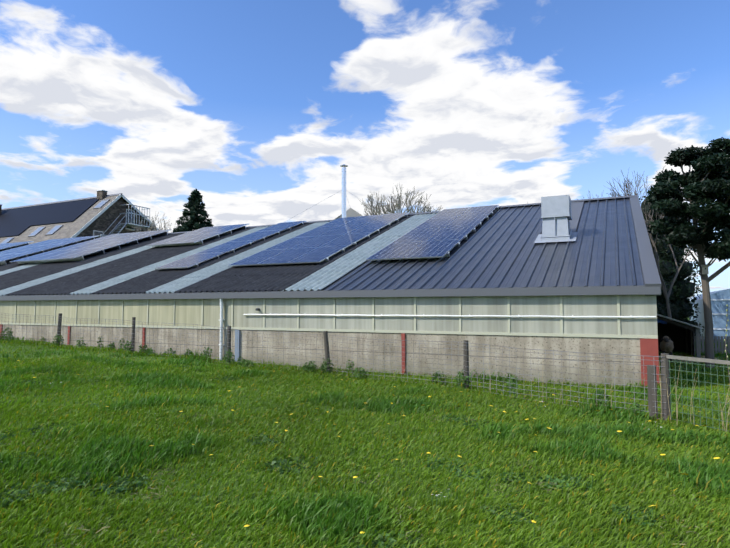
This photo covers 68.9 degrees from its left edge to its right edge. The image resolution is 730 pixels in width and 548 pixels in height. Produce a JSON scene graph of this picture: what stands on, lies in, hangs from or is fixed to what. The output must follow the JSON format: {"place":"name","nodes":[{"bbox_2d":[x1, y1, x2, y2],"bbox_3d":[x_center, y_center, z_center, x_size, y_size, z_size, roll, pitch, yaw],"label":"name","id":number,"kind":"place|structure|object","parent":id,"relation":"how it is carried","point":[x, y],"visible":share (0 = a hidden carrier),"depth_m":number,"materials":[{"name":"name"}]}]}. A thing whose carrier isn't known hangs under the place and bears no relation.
{"place":"outdoors","nodes":[
{"label":"outdoors","id":0,"kind":"place"},
{"bbox_2d":[335,208,361,218],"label":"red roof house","id":1,"kind":"structure","parent":0,"point":[349,212],"depth_m":43.42,"materials":[{"name":"grey"}]},
{"bbox_2d":[0,317,729,547],"bbox_3d":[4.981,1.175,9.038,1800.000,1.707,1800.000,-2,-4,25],"label":"ground","id":2,"kind":"structure","parent":0,"point":[213,462],"depth_m":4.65,"materials":[{"name":"green plant"}]},
{"bbox_2d":[0,190,157,238],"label":"stone house","id":3,"kind":"structure","parent":2,"relation":"on","point":[119,214],"depth_m":52.34,"materials":[{"name":"brown"}]},
{"bbox_2d":[0,194,148,243],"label":"house roof","id":4,"kind":"structure","parent":3,"relation":"on","point":[68,229],"depth_m":50.78,"materials":[{"name":"tile"}]},
{"bbox_2d":[0,193,122,243],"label":"house roof fittings","id":5,"kind":"object","parent":4,"relation":"attached to","point":[16,221],"visible":0.92,"depth_m":54.16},
{"bbox_2d":[128,212,177,232],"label":"bare tree","id":6,"kind":"object","parent":2,"relation":"on","point":[154,226],"visible":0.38,"depth_m":48.49,"materials":[{"name":"brown plant"}]},
{"bbox_2d":[172,189,212,232],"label":"spruce","id":7,"kind":"object","parent":2,"relation":"on","point":[191,223],"depth_m":44.73,"materials":[{"name":"green plant"}]},
{"bbox_2d":[1,327,647,415],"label":"weeds","id":8,"kind":"object","parent":2,"relation":"on","point":[323,366],"visible":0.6,"depth_m":10.94,"materials":[{"name":"green plant"}]},
{"bbox_2d":[0,285,660,387],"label":"barn walls","id":9,"kind":"structure","parent":2,"relation":"on","point":[607,337],"depth_m":11.09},
{"bbox_2d":[0,195,661,295],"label":"barn roof","id":10,"kind":"structure","parent":9,"relation":"on","point":[609,246],"depth_m":14.02,"materials":[{"name":"grey metal"}]},
{"bbox_2d":[0,206,498,267],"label":"solar rails","id":11,"kind":"object","parent":10,"relation":"on","point":[102,252],"visible":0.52,"depth_m":22.35,"materials":[{"name":"silver metal"}]},
{"bbox_2d":[0,205,498,269],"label":"solar panels","id":12,"kind":"object","parent":10,"relation":"on","point":[442,233],"visible":1,"depth_m":17.99,"materials":[{"name":"blue glass"}]},
{"bbox_2d":[283,164,381,222],"bbox_3d":[-1.452,-2.838,22.659,4.277,3.563,3.760,1,-4,-16],"label":"chimney flue","id":13,"kind":"object","parent":10,"relation":"on","point":[344,166],"visible":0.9,"depth_m":22.32,"materials":[{"name":"silver metal"}]},
{"bbox_2d":[534,195,583,242],"bbox_3d":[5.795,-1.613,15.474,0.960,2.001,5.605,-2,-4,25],"label":"roof vent","id":14,"kind":"object","parent":10,"relation":"on","point":[560,215],"visible":1,"depth_m":13.15,"materials":[{"name":"grey metal"}]},
{"bbox_2d":[219,299,655,359],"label":"wall pipes","id":15,"kind":"object","parent":9,"relation":"attached to","point":[221,320],"depth_m":10.81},
{"bbox_2d":[0,365,667,547],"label":"clover patches","id":16,"kind":"object","parent":2,"relation":"on","point":[141,477],"visible":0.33,"depth_m":4.21,"materials":[{"name":"green plant"}]},
{"bbox_2d":[0,384,724,547],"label":"dead thatch","id":17,"kind":"object","parent":2,"relation":"on","point":[346,479],"visible":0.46,"depth_m":3.69,"materials":[{"name":"plant"}]},
{"bbox_2d":[1,313,729,431],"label":"wire fence","id":18,"kind":"object","parent":2,"relation":"on","point":[652,381],"visible":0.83,"depth_m":8.56,"materials":[{"name":"grey metal"}]},
{"bbox_2d":[660,336,673,362],"bbox_3d":[7.710,1.917,13.575,0.306,0.696,0.766,-2,-4,25],"label":"bird","id":19,"kind":"object","parent":18,"relation":"on","point":[666,345],"visible":0.75,"depth_m":13.38},
{"bbox_2d":[17,360,719,540],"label":"meadow flowers","id":20,"kind":"object","parent":2,"relation":"on","point":[619,431],"visible":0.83,"depth_m":5.03,"materials":[{"name":"yellow petals"},{"name":"green foliage"}]},
{"bbox_2d":[356,186,442,216],"bbox_3d":[1.882,-1.490,39.926,7.727,10.482,5.964,-2,-4,25],"label":"bare tree","id":21,"kind":"object","parent":2,"relation":"on","point":[397,205],"visible":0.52,"depth_m":39.62,"materials":[{"name":"brown plant"}]},
{"bbox_2d":[297,367,646,389],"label":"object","id":22,"kind":"structure","parent":2,"relation":"on","point":[452,379],"depth_m":10.02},
{"bbox_2d":[336,305,729,433],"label":"dead stalks and sapling","id":23,"kind":"object","parent":2,"relation":"on","point":[660,385],"visible":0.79,"depth_m":6.30,"materials":[{"name":"beige plant"}]},
{"bbox_2d":[577,167,691,320],"bbox_3d":[10.681,-0.635,19.680,6.418,6.573,2.971,1,-4,-11],"label":"bare tree","id":24,"kind":"object","parent":2,"relation":"on","point":[666,295],"visible":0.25,"depth_m":19.33,"materials":[{"name":"brown plant"}]},
{"bbox_2d":[639,196,703,337],"bbox_3d":[11.918,-0.165,22.457,4.588,6.325,2.780,1,-4,-10],"label":"ivy-covered tree","id":25,"kind":"object","parent":2,"relation":"on","point":[678,294],"depth_m":21.79,"materials":[{"name":"green plant"}]},
{"bbox_2d":[645,137,729,367],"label":"pine","id":26,"kind":"object","parent":2,"relation":"on","point":[682,232],"depth_m":12.34,"materials":[{"name":"green plant"}]},
{"bbox_2d":[657,314,717,362],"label":"shed","id":27,"kind":"structure","parent":2,"relation":"on","point":[676,332],"depth_m":16.48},
{"bbox_2d":[685,289,729,353],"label":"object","id":28,"kind":"object","parent":2,"relation":"on","point":[720,300],"visible":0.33,"depth_m":21.24,"materials":[{"name":"blue"}]},
{"bbox_2d":[0,0,729,298],"label":"sky","id":29,"kind":"structure","parent":0,"point":[256,107],"materials":[{"name":"blue"}]}
]}

